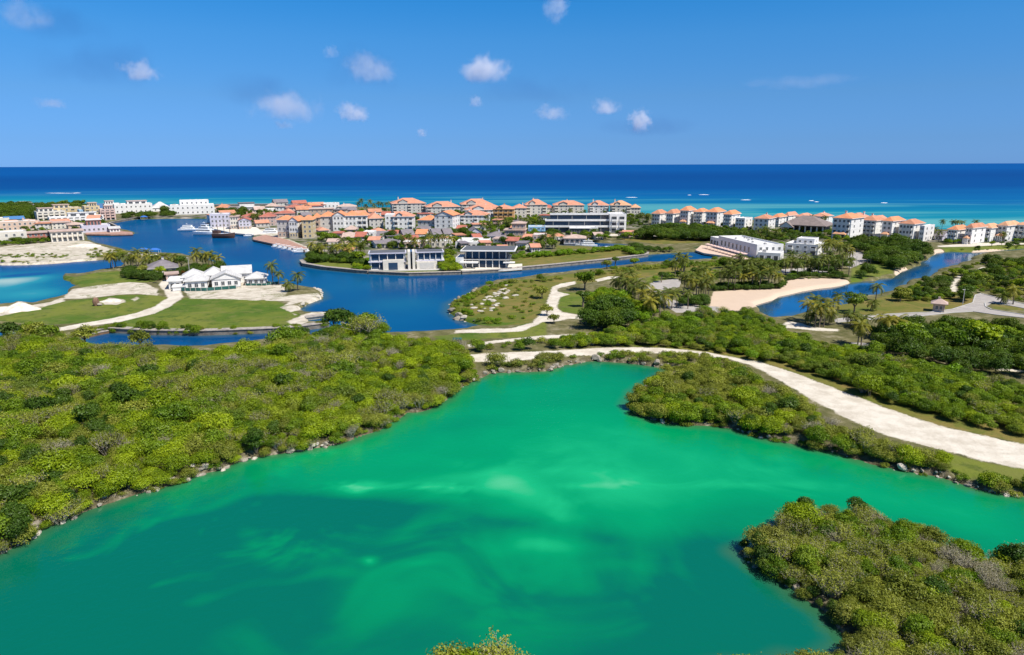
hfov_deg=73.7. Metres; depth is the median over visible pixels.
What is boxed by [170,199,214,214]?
apartment building
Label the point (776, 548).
shrub
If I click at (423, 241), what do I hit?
palm tree
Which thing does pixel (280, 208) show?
garden house
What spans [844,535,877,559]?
shrub
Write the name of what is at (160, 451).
shrub
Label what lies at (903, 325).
broadleaf tree
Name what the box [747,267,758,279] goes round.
palm tree
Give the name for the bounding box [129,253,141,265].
palm tree
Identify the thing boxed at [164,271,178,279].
gatehouse
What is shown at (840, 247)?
palm tree
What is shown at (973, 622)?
shrub
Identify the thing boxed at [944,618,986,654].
shrub
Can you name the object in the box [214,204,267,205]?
breakwater
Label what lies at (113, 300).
sand mound
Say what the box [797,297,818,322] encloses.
palm tree
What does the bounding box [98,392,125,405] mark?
shrub
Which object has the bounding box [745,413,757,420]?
shrub
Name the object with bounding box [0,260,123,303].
lagoon water
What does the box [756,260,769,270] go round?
palm tree
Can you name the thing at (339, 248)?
palm tree
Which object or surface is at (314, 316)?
jetty
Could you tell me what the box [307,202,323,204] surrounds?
garden house
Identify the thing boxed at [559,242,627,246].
basin water
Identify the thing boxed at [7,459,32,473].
shrub
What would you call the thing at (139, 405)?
shrub
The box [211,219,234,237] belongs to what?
sailing ship
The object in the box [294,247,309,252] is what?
speedboat
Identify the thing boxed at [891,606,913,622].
shrub
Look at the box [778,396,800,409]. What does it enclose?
shrub
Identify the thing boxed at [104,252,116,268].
palm tree
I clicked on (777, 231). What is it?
palm tree
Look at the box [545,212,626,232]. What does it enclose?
apartment building
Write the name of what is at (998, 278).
broadleaf tree
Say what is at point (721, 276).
palm tree
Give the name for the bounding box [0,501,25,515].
shrub
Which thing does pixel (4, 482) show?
shrub
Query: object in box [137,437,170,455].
shrub
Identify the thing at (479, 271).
seawall
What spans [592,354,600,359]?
boulder
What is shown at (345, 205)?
town house
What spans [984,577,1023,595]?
shrub
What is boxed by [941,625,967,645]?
shrub
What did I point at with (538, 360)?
undergrowth
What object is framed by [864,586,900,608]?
shrub
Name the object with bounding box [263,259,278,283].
palm tree
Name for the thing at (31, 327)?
broadleaf tree
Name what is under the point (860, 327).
palm tree
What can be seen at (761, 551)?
shrub
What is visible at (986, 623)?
shrub
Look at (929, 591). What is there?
shrub
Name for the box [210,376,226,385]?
shrub
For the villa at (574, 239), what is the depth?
348.66 m
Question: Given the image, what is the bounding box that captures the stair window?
[410,250,412,267]
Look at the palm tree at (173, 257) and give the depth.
260.82 m
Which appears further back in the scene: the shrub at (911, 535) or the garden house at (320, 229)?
the garden house at (320, 229)
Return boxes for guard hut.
[931,297,947,311]
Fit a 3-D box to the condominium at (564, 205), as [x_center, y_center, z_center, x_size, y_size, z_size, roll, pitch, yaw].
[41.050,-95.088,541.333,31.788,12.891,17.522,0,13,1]
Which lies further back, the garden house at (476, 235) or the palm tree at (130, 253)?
the garden house at (476, 235)
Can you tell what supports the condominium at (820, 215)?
on the ground at (842, 335)
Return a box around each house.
[0,219,37,229]
[0,229,26,243]
[3,216,24,219]
[26,230,49,240]
[33,222,51,229]
[47,228,83,241]
[49,218,70,221]
[49,221,69,228]
[66,220,83,228]
[79,218,109,232]
[86,215,102,218]
[209,212,229,227]
[215,203,229,211]
[217,210,235,213]
[229,215,239,228]
[237,202,254,205]
[237,216,251,228]
[241,211,259,222]
[252,206,264,211]
[253,220,269,226]
[259,211,276,225]
[264,202,279,207]
[272,199,287,205]
[274,206,286,210]
[274,209,295,218]
[276,215,303,237]
[285,203,301,210]
[290,200,306,204]
[294,206,311,214]
[299,212,311,216]
[301,215,316,237]
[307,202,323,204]
[309,205,322,207]
[309,207,333,214]
[313,213,320,227]
[316,227,328,232]
[323,202,338,208]
[326,238,344,246]
[332,231,344,236]
[333,209,347,213]
[337,203,356,208]
[341,206,356,211]
[345,225,357,231]
[367,208,381,215]
[367,236,382,244]
[370,240,380,247]
[371,227,385,231]
[381,211,391,217]
[415,226,431,229]
[416,212,433,217]
[451,233,466,236]
[455,241,469,248]
[470,233,481,236]
[471,223,485,230]
[478,240,491,245]
[492,219,502,226]
[492,236,506,244]
[505,237,521,245]
[515,240,529,249]
[528,243,541,251]
[538,214,549,219]
[554,233,564,240]
[591,232,602,239]
[619,230,633,237]
[934,231,947,240]
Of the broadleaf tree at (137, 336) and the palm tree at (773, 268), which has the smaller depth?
the broadleaf tree at (137, 336)
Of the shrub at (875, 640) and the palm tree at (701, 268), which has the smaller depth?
the shrub at (875, 640)
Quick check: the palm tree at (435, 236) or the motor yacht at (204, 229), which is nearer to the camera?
the palm tree at (435, 236)
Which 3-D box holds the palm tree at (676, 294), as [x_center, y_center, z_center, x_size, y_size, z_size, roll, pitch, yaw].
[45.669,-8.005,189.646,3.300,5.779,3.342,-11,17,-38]
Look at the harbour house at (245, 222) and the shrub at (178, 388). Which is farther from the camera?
the harbour house at (245, 222)
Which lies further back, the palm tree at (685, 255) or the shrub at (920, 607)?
the palm tree at (685, 255)
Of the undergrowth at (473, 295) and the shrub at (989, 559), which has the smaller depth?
the shrub at (989, 559)
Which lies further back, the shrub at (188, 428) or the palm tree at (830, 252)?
the palm tree at (830, 252)
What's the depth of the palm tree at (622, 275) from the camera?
209.98 m
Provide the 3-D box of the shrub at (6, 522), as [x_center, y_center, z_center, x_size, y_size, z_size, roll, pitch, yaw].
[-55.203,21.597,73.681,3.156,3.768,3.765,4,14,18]
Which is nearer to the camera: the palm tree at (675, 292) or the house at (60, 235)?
the palm tree at (675, 292)
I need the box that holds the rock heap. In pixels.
[92,297,98,305]
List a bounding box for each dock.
[85,231,132,235]
[253,235,307,251]
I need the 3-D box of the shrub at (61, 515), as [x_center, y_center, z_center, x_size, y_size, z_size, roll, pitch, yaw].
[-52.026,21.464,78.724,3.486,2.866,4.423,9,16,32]
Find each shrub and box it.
[0,395,24,411]
[0,410,20,416]
[0,416,21,429]
[0,421,15,430]
[0,424,7,437]
[0,455,9,466]
[0,466,14,481]
[0,478,11,487]
[0,483,22,504]
[0,499,18,509]
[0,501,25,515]
[0,510,12,539]
[1,503,31,521]
[1,513,31,542]
[2,410,33,424]
[4,422,42,439]
[4,447,26,464]
[5,464,38,483]
[5,468,48,485]
[6,522,38,544]
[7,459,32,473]
[9,374,37,388]
[14,340,48,352]
[15,356,58,376]
[16,442,43,453]
[17,447,42,465]
[17,480,38,499]
[19,409,44,425]
[24,395,56,410]
[27,426,43,439]
[28,480,62,502]
[29,447,79,480]
[32,491,72,516]
[33,361,67,374]
[36,404,69,421]
[37,438,60,451]
[39,469,64,483]
[39,502,82,524]
[40,414,73,432]
[43,437,75,450]
[46,417,77,436]
[48,374,77,392]
[52,400,86,415]
[52,455,87,474]
[58,467,80,480]
[59,488,81,504]
[63,444,97,459]
[64,469,101,491]
[69,403,100,423]
[72,452,107,468]
[81,462,114,480]
[83,350,111,360]
[87,428,127,455]
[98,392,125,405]
[102,464,140,487]
[103,471,131,490]
[106,404,125,416]
[106,413,124,425]
[111,384,143,401]
[113,406,138,418]
[114,396,151,414]
[115,441,146,461]
[116,471,141,488]
[121,374,151,386]
[123,410,149,423]
[126,394,144,405]
[129,420,174,442]
[136,363,158,372]
[136,416,165,429]
[137,407,156,421]
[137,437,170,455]
[143,387,184,409]
[144,426,171,440]
[151,401,191,421]
[152,401,168,408]
[152,442,174,457]
[159,425,181,437]
[159,442,190,459]
[161,374,190,386]
[161,385,185,394]
[161,451,192,471]
[164,345,194,357]
[164,420,186,430]
[166,432,197,450]
[172,422,196,434]
[178,398,197,417]
[179,441,197,456]
[181,431,208,453]
[185,406,210,420]
[187,374,217,389]
[188,377,225,392]
[189,390,203,398]
[189,398,207,414]
[193,389,216,401]
[194,382,224,392]
[195,409,219,428]
[197,427,230,450]
[198,440,228,458]
[199,412,234,431]
[206,423,237,441]
[208,391,234,402]
[208,404,229,416]
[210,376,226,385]
[210,388,232,402]
[216,390,242,405]
[216,400,237,408]
[223,438,239,455]
[225,407,246,422]
[232,338,262,354]
[233,389,266,403]
[244,427,263,452]
[263,324,298,344]
[267,342,297,358]
[269,337,292,344]
[269,368,297,384]
[274,373,293,386]
[277,417,292,433]
[278,373,303,388]
[279,379,313,392]
[291,376,321,388]
[298,423,322,441]
[315,354,336,366]
[324,349,362,364]
[325,359,357,373]
[337,312,385,332]
[346,318,366,331]
[649,376,673,388]
[662,385,681,397]
[728,386,760,403]
[741,524,773,548]
[744,406,771,417]
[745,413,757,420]
[751,531,768,543]
[753,544,774,563]
[755,551,788,578]
[756,522,784,539]
[766,532,797,561]
[771,507,805,527]
[777,501,824,526]
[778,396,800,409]
[781,512,816,539]
[782,537,806,554]
[791,535,830,556]
[791,543,823,566]
[796,496,814,505]
[808,566,853,592]
[820,565,859,598]
[823,514,847,525]
[827,544,859,569]
[827,555,859,573]
[830,520,858,544]
[831,599,866,624]
[838,634,870,654]
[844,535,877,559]
[844,562,873,582]
[845,582,878,602]
[846,496,868,510]
[847,517,886,536]
[850,608,877,628]
[852,374,883,395]
[852,630,868,643]
[854,602,876,612]
[856,632,888,654]
[857,638,884,654]
[860,547,885,559]
[860,623,885,639]
[861,610,899,635]
[862,535,895,556]
[863,535,904,558]
[863,573,893,592]
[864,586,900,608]
[864,636,886,647]
[869,437,892,448]
[873,596,901,615]
[876,587,907,608]
[878,525,912,543]
[878,610,906,634]
[879,535,899,545]
[880,563,911,583]
[880,569,935,602]
[882,644,907,654]
[883,552,914,576]
[888,543,912,563]
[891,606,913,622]
[892,526,920,542]
[893,537,922,561]
[894,518,923,533]
[897,594,931,613]
[899,610,925,631]
[900,612,936,638]
[903,623,929,648]
[904,591,929,603]
[904,641,931,654]
[907,602,932,616]
[912,538,940,553]
[914,576,944,597]
[916,631,951,654]
[918,525,952,544]
[918,603,955,635]
[919,574,952,598]
[923,572,951,586]
[923,592,963,614]
[934,543,967,564]
[934,571,968,593]
[941,567,973,581]
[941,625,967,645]
[942,572,983,593]
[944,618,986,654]
[945,544,978,569]
[946,622,970,635]
[947,540,987,566]
[952,595,980,616]
[954,583,993,609]
[958,613,983,630]
[958,615,988,633]
[962,598,986,613]
[964,590,1009,623]
[967,633,1015,654]
[968,648,997,654]
[970,624,1001,651]
[972,563,1007,591]
[975,555,1007,577]
[980,615,1002,632]
[982,470,1005,482]
[982,556,1009,568]
[983,622,1021,642]
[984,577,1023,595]
[984,626,1020,648]
[988,613,1023,637]
[989,548,1015,567]
[994,542,1023,562]
[1001,606,1023,619]
[1002,636,1023,654]
[1006,575,1023,596]
[1006,619,1023,639]
[1009,561,1023,580]
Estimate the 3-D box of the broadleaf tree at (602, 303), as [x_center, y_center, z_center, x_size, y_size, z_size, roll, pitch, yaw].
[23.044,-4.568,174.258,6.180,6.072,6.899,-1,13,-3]
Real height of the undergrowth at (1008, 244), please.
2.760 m
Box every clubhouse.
[710,235,783,257]
[785,236,824,254]
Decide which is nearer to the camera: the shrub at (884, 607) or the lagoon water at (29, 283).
the shrub at (884, 607)
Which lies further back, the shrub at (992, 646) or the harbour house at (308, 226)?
the harbour house at (308, 226)
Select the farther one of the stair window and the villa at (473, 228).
the villa at (473, 228)
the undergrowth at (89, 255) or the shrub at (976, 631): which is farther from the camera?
the undergrowth at (89, 255)
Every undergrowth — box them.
[0,201,278,218]
[0,207,1023,253]
[0,236,50,244]
[0,247,126,262]
[0,319,389,345]
[0,328,480,553]
[92,320,328,334]
[120,260,226,280]
[304,250,462,269]
[426,626,530,654]
[449,279,540,323]
[470,327,619,349]
[484,349,738,371]
[508,256,729,282]
[511,244,643,257]
[533,222,762,239]
[547,305,1023,433]
[575,260,848,326]
[624,361,933,475]
[628,242,673,252]
[716,231,850,268]
[717,503,1023,654]
[847,233,934,275]
[866,314,1023,372]
[891,254,1023,300]
[894,443,1023,496]
[909,291,973,298]
[961,241,1020,249]
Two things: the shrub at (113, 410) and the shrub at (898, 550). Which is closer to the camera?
the shrub at (898, 550)
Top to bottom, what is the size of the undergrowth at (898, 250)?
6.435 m
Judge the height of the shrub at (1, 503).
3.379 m
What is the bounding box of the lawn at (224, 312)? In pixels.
[0,236,1023,496]
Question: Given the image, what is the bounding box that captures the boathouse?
[107,226,119,231]
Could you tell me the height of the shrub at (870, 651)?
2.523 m
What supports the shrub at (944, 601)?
on the ground at (842, 335)
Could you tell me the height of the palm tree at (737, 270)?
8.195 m
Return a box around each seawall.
[0,257,116,262]
[96,322,328,335]
[108,216,206,225]
[300,259,368,273]
[368,270,460,275]
[461,267,517,273]
[518,252,648,270]
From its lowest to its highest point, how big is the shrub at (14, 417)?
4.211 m
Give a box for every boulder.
[30,520,41,527]
[200,463,208,468]
[286,447,295,453]
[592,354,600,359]
[654,359,659,364]
[792,583,799,589]
[897,463,906,470]
[1003,492,1010,496]
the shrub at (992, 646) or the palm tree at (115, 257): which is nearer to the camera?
the shrub at (992, 646)
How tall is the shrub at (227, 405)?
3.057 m
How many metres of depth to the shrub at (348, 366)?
124.54 m
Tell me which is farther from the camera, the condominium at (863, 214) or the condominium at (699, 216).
the condominium at (699, 216)
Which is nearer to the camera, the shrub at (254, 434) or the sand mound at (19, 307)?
the shrub at (254, 434)
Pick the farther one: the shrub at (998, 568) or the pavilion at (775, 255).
the pavilion at (775, 255)
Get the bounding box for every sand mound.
[3,302,40,312]
[66,244,100,247]
[100,299,121,301]
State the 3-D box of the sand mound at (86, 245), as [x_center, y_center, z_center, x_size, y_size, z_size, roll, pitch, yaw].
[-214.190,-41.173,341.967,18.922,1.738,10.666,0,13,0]
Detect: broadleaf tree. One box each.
[0,322,22,336]
[20,321,44,333]
[35,325,59,336]
[70,324,97,340]
[127,329,151,344]
[137,265,147,269]
[153,266,165,271]
[173,255,189,266]
[317,235,326,242]
[320,309,345,324]
[323,233,336,238]
[330,307,355,324]
[351,251,366,257]
[357,312,378,322]
[445,249,457,254]
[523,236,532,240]
[534,285,547,298]
[539,303,553,315]
[547,239,557,248]
[547,314,559,322]
[574,270,595,289]
[575,290,591,306]
[590,297,613,310]
[601,260,612,267]
[609,295,635,309]
[629,258,639,263]
[657,271,665,281]
[719,257,730,265]
[844,291,867,312]
[877,324,899,332]
[894,287,911,300]
[894,321,923,335]
[903,327,932,341]
[909,326,941,337]
[930,321,955,333]
[943,328,974,345]
[948,267,959,277]
[956,325,970,332]
[957,284,976,299]
[958,269,968,276]
[962,319,1004,340]
[968,272,981,276]
[977,274,993,286]
[992,274,1006,281]
[994,332,1018,343]
[1000,325,1021,333]
[1009,278,1023,285]
[1012,330,1023,335]
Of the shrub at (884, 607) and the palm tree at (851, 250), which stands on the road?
the palm tree at (851, 250)
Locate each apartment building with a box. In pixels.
[34,207,65,220]
[47,211,103,220]
[51,204,80,215]
[82,202,99,213]
[99,205,115,219]
[103,200,118,207]
[113,200,152,213]
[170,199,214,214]
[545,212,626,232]
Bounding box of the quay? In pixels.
[212,227,265,235]
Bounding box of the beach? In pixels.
[0,207,1011,323]
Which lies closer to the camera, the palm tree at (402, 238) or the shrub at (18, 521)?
the shrub at (18, 521)
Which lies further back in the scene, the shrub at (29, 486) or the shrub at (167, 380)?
the shrub at (167, 380)
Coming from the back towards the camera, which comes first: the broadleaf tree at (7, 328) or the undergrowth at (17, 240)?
the undergrowth at (17, 240)
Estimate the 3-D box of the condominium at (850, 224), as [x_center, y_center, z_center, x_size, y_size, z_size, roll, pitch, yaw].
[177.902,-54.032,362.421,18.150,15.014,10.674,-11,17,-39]
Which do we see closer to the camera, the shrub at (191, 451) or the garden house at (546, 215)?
the shrub at (191, 451)
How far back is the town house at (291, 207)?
564.16 m
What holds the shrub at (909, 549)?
on the ground at (842, 335)
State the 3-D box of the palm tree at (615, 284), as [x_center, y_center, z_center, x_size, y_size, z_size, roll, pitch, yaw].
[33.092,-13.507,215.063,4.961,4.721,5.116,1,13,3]
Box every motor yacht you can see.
[177,223,197,230]
[192,221,213,234]
[259,228,277,233]
[575,239,596,246]
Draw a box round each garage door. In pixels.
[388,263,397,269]
[420,263,433,267]
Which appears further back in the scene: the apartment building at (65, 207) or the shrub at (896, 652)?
the apartment building at (65, 207)
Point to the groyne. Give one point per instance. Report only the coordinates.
(103, 332)
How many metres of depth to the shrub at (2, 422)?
99.24 m
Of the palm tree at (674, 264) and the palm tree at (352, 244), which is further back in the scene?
the palm tree at (352, 244)
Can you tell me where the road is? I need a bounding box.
[56,234,1023,468]
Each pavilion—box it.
[147,257,178,272]
[152,202,169,211]
[244,271,268,282]
[569,226,590,233]
[757,249,783,260]
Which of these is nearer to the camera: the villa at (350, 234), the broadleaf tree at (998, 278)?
the broadleaf tree at (998, 278)
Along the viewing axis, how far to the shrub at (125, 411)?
102.56 m
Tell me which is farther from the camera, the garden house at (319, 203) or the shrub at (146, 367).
the garden house at (319, 203)
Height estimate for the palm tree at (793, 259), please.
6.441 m
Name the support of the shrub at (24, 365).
on the ground at (842, 335)
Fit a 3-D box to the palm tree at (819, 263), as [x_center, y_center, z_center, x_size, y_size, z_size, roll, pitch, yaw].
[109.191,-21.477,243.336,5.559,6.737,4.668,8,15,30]
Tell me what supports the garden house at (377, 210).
on the ground at (842, 335)
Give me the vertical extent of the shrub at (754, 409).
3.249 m
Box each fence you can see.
[181,285,235,290]
[245,281,278,285]
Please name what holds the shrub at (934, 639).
on the ground at (842, 335)
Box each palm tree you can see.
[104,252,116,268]
[106,251,121,267]
[116,252,129,266]
[124,255,134,264]
[125,250,136,264]
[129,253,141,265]
[131,247,143,265]
[140,247,152,263]
[145,255,158,262]
[157,253,170,259]
[167,253,180,262]
[189,247,201,262]
[189,251,200,261]
[196,253,204,264]
[202,251,212,263]
[209,254,216,261]
[213,253,224,260]
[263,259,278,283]
[273,270,285,284]
[280,279,296,291]
[289,271,305,289]
[305,240,317,248]
[314,246,324,254]
[318,244,328,251]
[328,243,337,252]
[333,244,344,253]
[336,237,345,245]
[344,246,353,252]
[347,242,357,250]
[351,238,359,250]
[359,240,366,252]
[396,234,406,248]
[404,233,411,242]
[408,239,417,248]
[418,238,428,248]
[424,232,432,238]
[433,234,440,241]
[440,234,447,250]
[540,233,548,247]
[610,277,620,289]
[612,272,629,290]
[619,277,633,289]
[623,269,639,280]
[625,274,645,294]
[627,284,641,295]
[628,277,646,299]
[632,289,646,299]
[638,281,652,295]
[640,294,659,318]
[643,284,662,307]
[647,297,665,311]
[650,289,670,313]
[659,293,673,312]
[663,286,675,303]
[666,289,681,308]
[667,257,680,276]
[670,288,682,307]
[671,251,684,275]
[678,257,689,271]
[678,269,694,293]
[679,253,692,270]
[680,288,693,308]
[682,275,699,294]
[683,271,699,291]
[691,278,710,292]
[694,271,704,294]
[695,265,708,290]
[698,264,711,274]
[699,278,712,293]
[703,275,718,294]
[712,268,727,281]
[719,264,730,278]
[723,267,734,289]
[724,257,733,265]
[725,262,741,283]
[728,265,742,289]
[732,252,748,278]
[736,273,747,282]
[737,269,748,280]
[741,257,755,267]
[743,263,757,276]
[746,270,757,283]
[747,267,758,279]
[753,270,767,289]
[755,257,765,276]
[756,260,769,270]
[763,225,771,239]
[763,268,776,288]
[767,260,778,279]
[767,266,779,282]
[771,271,785,287]
[772,228,781,234]
[779,258,790,274]
[787,250,798,269]
[787,256,800,272]
[789,258,805,272]
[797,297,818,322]
[798,252,811,269]
[802,310,822,324]
[803,258,813,270]
[805,293,822,305]
[806,300,827,326]
[809,257,820,271]
[811,301,831,327]
[812,258,826,272]
[815,243,828,252]
[817,298,833,321]
[819,252,833,271]
[820,302,840,326]
[822,242,833,254]
[822,310,841,324]
[823,249,837,269]
[825,295,843,321]
[830,258,842,272]
[831,240,842,251]
[832,292,846,312]
[835,244,845,252]
[838,252,849,270]
[840,243,851,256]
[842,257,856,274]
[842,309,860,324]
[845,249,855,256]
[848,314,865,323]
[848,316,870,345]
[852,320,870,343]
[861,313,874,323]
[866,300,881,310]
[869,282,886,299]
[871,311,890,325]
[877,315,897,326]
[887,314,910,327]
[935,229,944,240]
[995,293,1011,303]
[999,231,1008,241]
[1005,283,1023,304]
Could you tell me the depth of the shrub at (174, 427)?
96.56 m
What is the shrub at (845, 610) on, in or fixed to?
on the ground at (842, 335)
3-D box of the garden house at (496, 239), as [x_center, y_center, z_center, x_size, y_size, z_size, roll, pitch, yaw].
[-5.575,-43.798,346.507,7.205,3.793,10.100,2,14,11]
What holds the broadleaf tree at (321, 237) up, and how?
on the ground at (842, 335)
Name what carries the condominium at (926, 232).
on the ground at (842, 335)
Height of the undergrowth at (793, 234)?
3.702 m
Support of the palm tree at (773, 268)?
on the ground at (842, 335)
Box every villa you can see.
[166,264,251,291]
[341,232,355,239]
[354,232,368,241]
[363,230,376,235]
[368,249,443,269]
[376,231,387,237]
[377,236,400,247]
[399,229,414,234]
[402,239,425,247]
[415,229,428,236]
[425,239,452,246]
[429,228,441,235]
[441,228,452,236]
[455,237,490,247]
[456,246,517,267]
[467,226,481,234]
[487,229,505,239]
[503,221,526,238]
[528,225,544,233]
[532,233,546,242]
[563,232,586,243]
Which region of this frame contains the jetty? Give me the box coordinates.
[304,314,323,319]
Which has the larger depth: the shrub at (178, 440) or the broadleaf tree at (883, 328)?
the broadleaf tree at (883, 328)
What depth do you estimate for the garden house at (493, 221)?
441.17 m
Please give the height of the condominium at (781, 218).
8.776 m
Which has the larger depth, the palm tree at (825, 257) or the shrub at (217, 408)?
the palm tree at (825, 257)
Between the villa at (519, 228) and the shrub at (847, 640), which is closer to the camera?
the shrub at (847, 640)
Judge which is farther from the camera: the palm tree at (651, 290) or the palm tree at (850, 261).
the palm tree at (850, 261)
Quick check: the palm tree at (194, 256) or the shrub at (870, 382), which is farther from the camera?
the palm tree at (194, 256)
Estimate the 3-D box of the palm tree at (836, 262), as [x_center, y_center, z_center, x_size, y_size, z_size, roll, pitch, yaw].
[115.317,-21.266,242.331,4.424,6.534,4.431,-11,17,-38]
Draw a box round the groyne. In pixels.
[89,330,108,336]
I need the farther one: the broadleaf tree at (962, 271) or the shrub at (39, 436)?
the broadleaf tree at (962, 271)
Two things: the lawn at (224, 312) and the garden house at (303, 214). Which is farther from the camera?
the garden house at (303, 214)
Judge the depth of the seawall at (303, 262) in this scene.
266.18 m
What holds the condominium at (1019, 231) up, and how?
on the ground at (842, 335)
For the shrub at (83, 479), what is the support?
on the ground at (842, 335)
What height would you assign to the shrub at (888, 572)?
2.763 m
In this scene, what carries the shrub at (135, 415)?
on the ground at (842, 335)
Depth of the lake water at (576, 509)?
74.77 m
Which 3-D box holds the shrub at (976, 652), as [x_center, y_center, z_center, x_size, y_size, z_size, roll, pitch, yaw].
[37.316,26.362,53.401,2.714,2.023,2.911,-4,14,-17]
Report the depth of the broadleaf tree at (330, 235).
347.82 m
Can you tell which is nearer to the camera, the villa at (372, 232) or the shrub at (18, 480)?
the shrub at (18, 480)
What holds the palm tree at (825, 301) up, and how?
on the ground at (842, 335)
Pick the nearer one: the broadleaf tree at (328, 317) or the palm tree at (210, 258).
the broadleaf tree at (328, 317)
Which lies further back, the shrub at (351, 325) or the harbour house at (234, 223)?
the harbour house at (234, 223)
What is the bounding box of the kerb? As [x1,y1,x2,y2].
[836,293,1023,322]
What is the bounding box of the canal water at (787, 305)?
[756,249,1022,316]
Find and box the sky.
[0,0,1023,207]
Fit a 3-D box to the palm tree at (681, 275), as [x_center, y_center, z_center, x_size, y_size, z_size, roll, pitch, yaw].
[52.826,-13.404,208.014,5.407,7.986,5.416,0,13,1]
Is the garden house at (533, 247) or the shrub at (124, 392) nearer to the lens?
the shrub at (124, 392)
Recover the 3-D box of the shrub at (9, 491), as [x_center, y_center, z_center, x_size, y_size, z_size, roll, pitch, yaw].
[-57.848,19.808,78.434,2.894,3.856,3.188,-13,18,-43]
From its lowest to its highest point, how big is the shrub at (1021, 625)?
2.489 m
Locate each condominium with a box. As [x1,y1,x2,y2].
[320,210,369,230]
[368,211,382,228]
[385,213,394,229]
[389,197,425,213]
[392,210,415,230]
[418,210,459,228]
[425,200,460,213]
[459,197,491,212]
[460,208,490,224]
[464,203,497,218]
[493,203,514,220]
[512,202,526,216]
[524,198,547,216]
[547,199,583,212]
[587,199,609,212]
[609,199,640,216]
[651,209,665,224]
[665,209,679,222]
[679,206,696,223]
[693,208,707,224]
[706,207,725,225]
[723,210,741,228]
[735,217,752,229]
[753,213,776,230]
[774,213,786,226]
[785,211,798,220]
[794,213,811,217]
[814,211,833,221]
[831,211,864,239]
[855,211,867,216]
[862,213,885,236]
[880,216,905,236]
[898,219,925,239]
[918,224,934,240]
[946,225,965,242]
[962,222,987,243]
[984,223,998,241]
[994,220,1018,241]
[1014,222,1023,238]
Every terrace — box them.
[367,265,440,270]
[457,264,521,270]
[695,245,747,258]
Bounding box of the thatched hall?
[778,215,832,232]
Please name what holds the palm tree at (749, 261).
on the ground at (842, 335)
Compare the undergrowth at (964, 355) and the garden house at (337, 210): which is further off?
the garden house at (337, 210)
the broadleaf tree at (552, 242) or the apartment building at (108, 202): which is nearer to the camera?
the broadleaf tree at (552, 242)
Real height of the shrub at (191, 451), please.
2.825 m
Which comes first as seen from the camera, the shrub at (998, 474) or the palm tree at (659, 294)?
the shrub at (998, 474)
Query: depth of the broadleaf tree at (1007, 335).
140.34 m
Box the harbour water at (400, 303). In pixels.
[81,219,714,345]
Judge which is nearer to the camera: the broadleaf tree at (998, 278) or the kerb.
the kerb
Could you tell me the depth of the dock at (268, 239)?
359.50 m
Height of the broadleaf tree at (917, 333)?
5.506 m
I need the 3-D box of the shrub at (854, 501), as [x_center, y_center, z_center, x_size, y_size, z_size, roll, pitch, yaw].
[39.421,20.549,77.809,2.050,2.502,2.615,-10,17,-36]
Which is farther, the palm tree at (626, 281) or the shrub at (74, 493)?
the palm tree at (626, 281)
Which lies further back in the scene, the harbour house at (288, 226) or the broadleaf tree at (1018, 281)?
the harbour house at (288, 226)
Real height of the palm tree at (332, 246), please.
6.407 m
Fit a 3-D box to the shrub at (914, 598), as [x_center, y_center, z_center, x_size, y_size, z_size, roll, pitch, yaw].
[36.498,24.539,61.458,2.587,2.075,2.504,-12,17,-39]
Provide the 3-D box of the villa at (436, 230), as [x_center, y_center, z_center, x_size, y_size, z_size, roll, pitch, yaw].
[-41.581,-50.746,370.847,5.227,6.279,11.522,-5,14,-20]
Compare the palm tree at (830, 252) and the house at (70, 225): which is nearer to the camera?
the palm tree at (830, 252)
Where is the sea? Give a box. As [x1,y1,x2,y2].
[0,163,1023,228]
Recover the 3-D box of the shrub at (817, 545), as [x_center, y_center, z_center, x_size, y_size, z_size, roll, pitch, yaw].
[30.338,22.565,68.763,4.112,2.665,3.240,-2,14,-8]
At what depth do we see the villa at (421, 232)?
368.42 m
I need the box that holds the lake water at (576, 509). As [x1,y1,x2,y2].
[0,361,1023,654]
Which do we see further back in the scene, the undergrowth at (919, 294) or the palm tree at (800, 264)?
the palm tree at (800, 264)
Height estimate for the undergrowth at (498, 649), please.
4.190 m
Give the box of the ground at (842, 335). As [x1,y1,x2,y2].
[0,205,1023,654]
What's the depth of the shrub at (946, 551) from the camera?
67.30 m
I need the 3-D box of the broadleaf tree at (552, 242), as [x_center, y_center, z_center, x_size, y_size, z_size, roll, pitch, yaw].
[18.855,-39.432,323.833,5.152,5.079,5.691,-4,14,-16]
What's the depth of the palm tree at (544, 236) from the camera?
327.65 m
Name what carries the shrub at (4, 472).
on the ground at (842, 335)
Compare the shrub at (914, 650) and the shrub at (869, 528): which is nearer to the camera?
the shrub at (914, 650)
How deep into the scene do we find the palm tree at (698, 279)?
208.80 m
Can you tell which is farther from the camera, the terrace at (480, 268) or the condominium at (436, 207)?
the condominium at (436, 207)
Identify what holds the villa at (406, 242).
on the ground at (842, 335)
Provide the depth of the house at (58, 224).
437.06 m
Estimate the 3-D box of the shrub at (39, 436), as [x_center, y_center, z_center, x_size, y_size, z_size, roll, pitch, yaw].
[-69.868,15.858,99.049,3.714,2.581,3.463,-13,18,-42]
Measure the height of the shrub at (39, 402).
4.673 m
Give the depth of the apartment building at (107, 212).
509.12 m
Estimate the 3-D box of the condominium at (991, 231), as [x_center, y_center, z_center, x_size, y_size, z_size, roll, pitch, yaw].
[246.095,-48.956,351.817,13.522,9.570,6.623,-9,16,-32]
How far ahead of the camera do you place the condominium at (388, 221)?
414.34 m
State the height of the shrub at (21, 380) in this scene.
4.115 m
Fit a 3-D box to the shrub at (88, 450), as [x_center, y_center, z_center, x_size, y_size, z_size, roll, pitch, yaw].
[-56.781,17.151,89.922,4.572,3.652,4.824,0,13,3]
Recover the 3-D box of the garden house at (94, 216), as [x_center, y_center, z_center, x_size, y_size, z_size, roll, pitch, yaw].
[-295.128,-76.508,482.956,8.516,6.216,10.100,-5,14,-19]

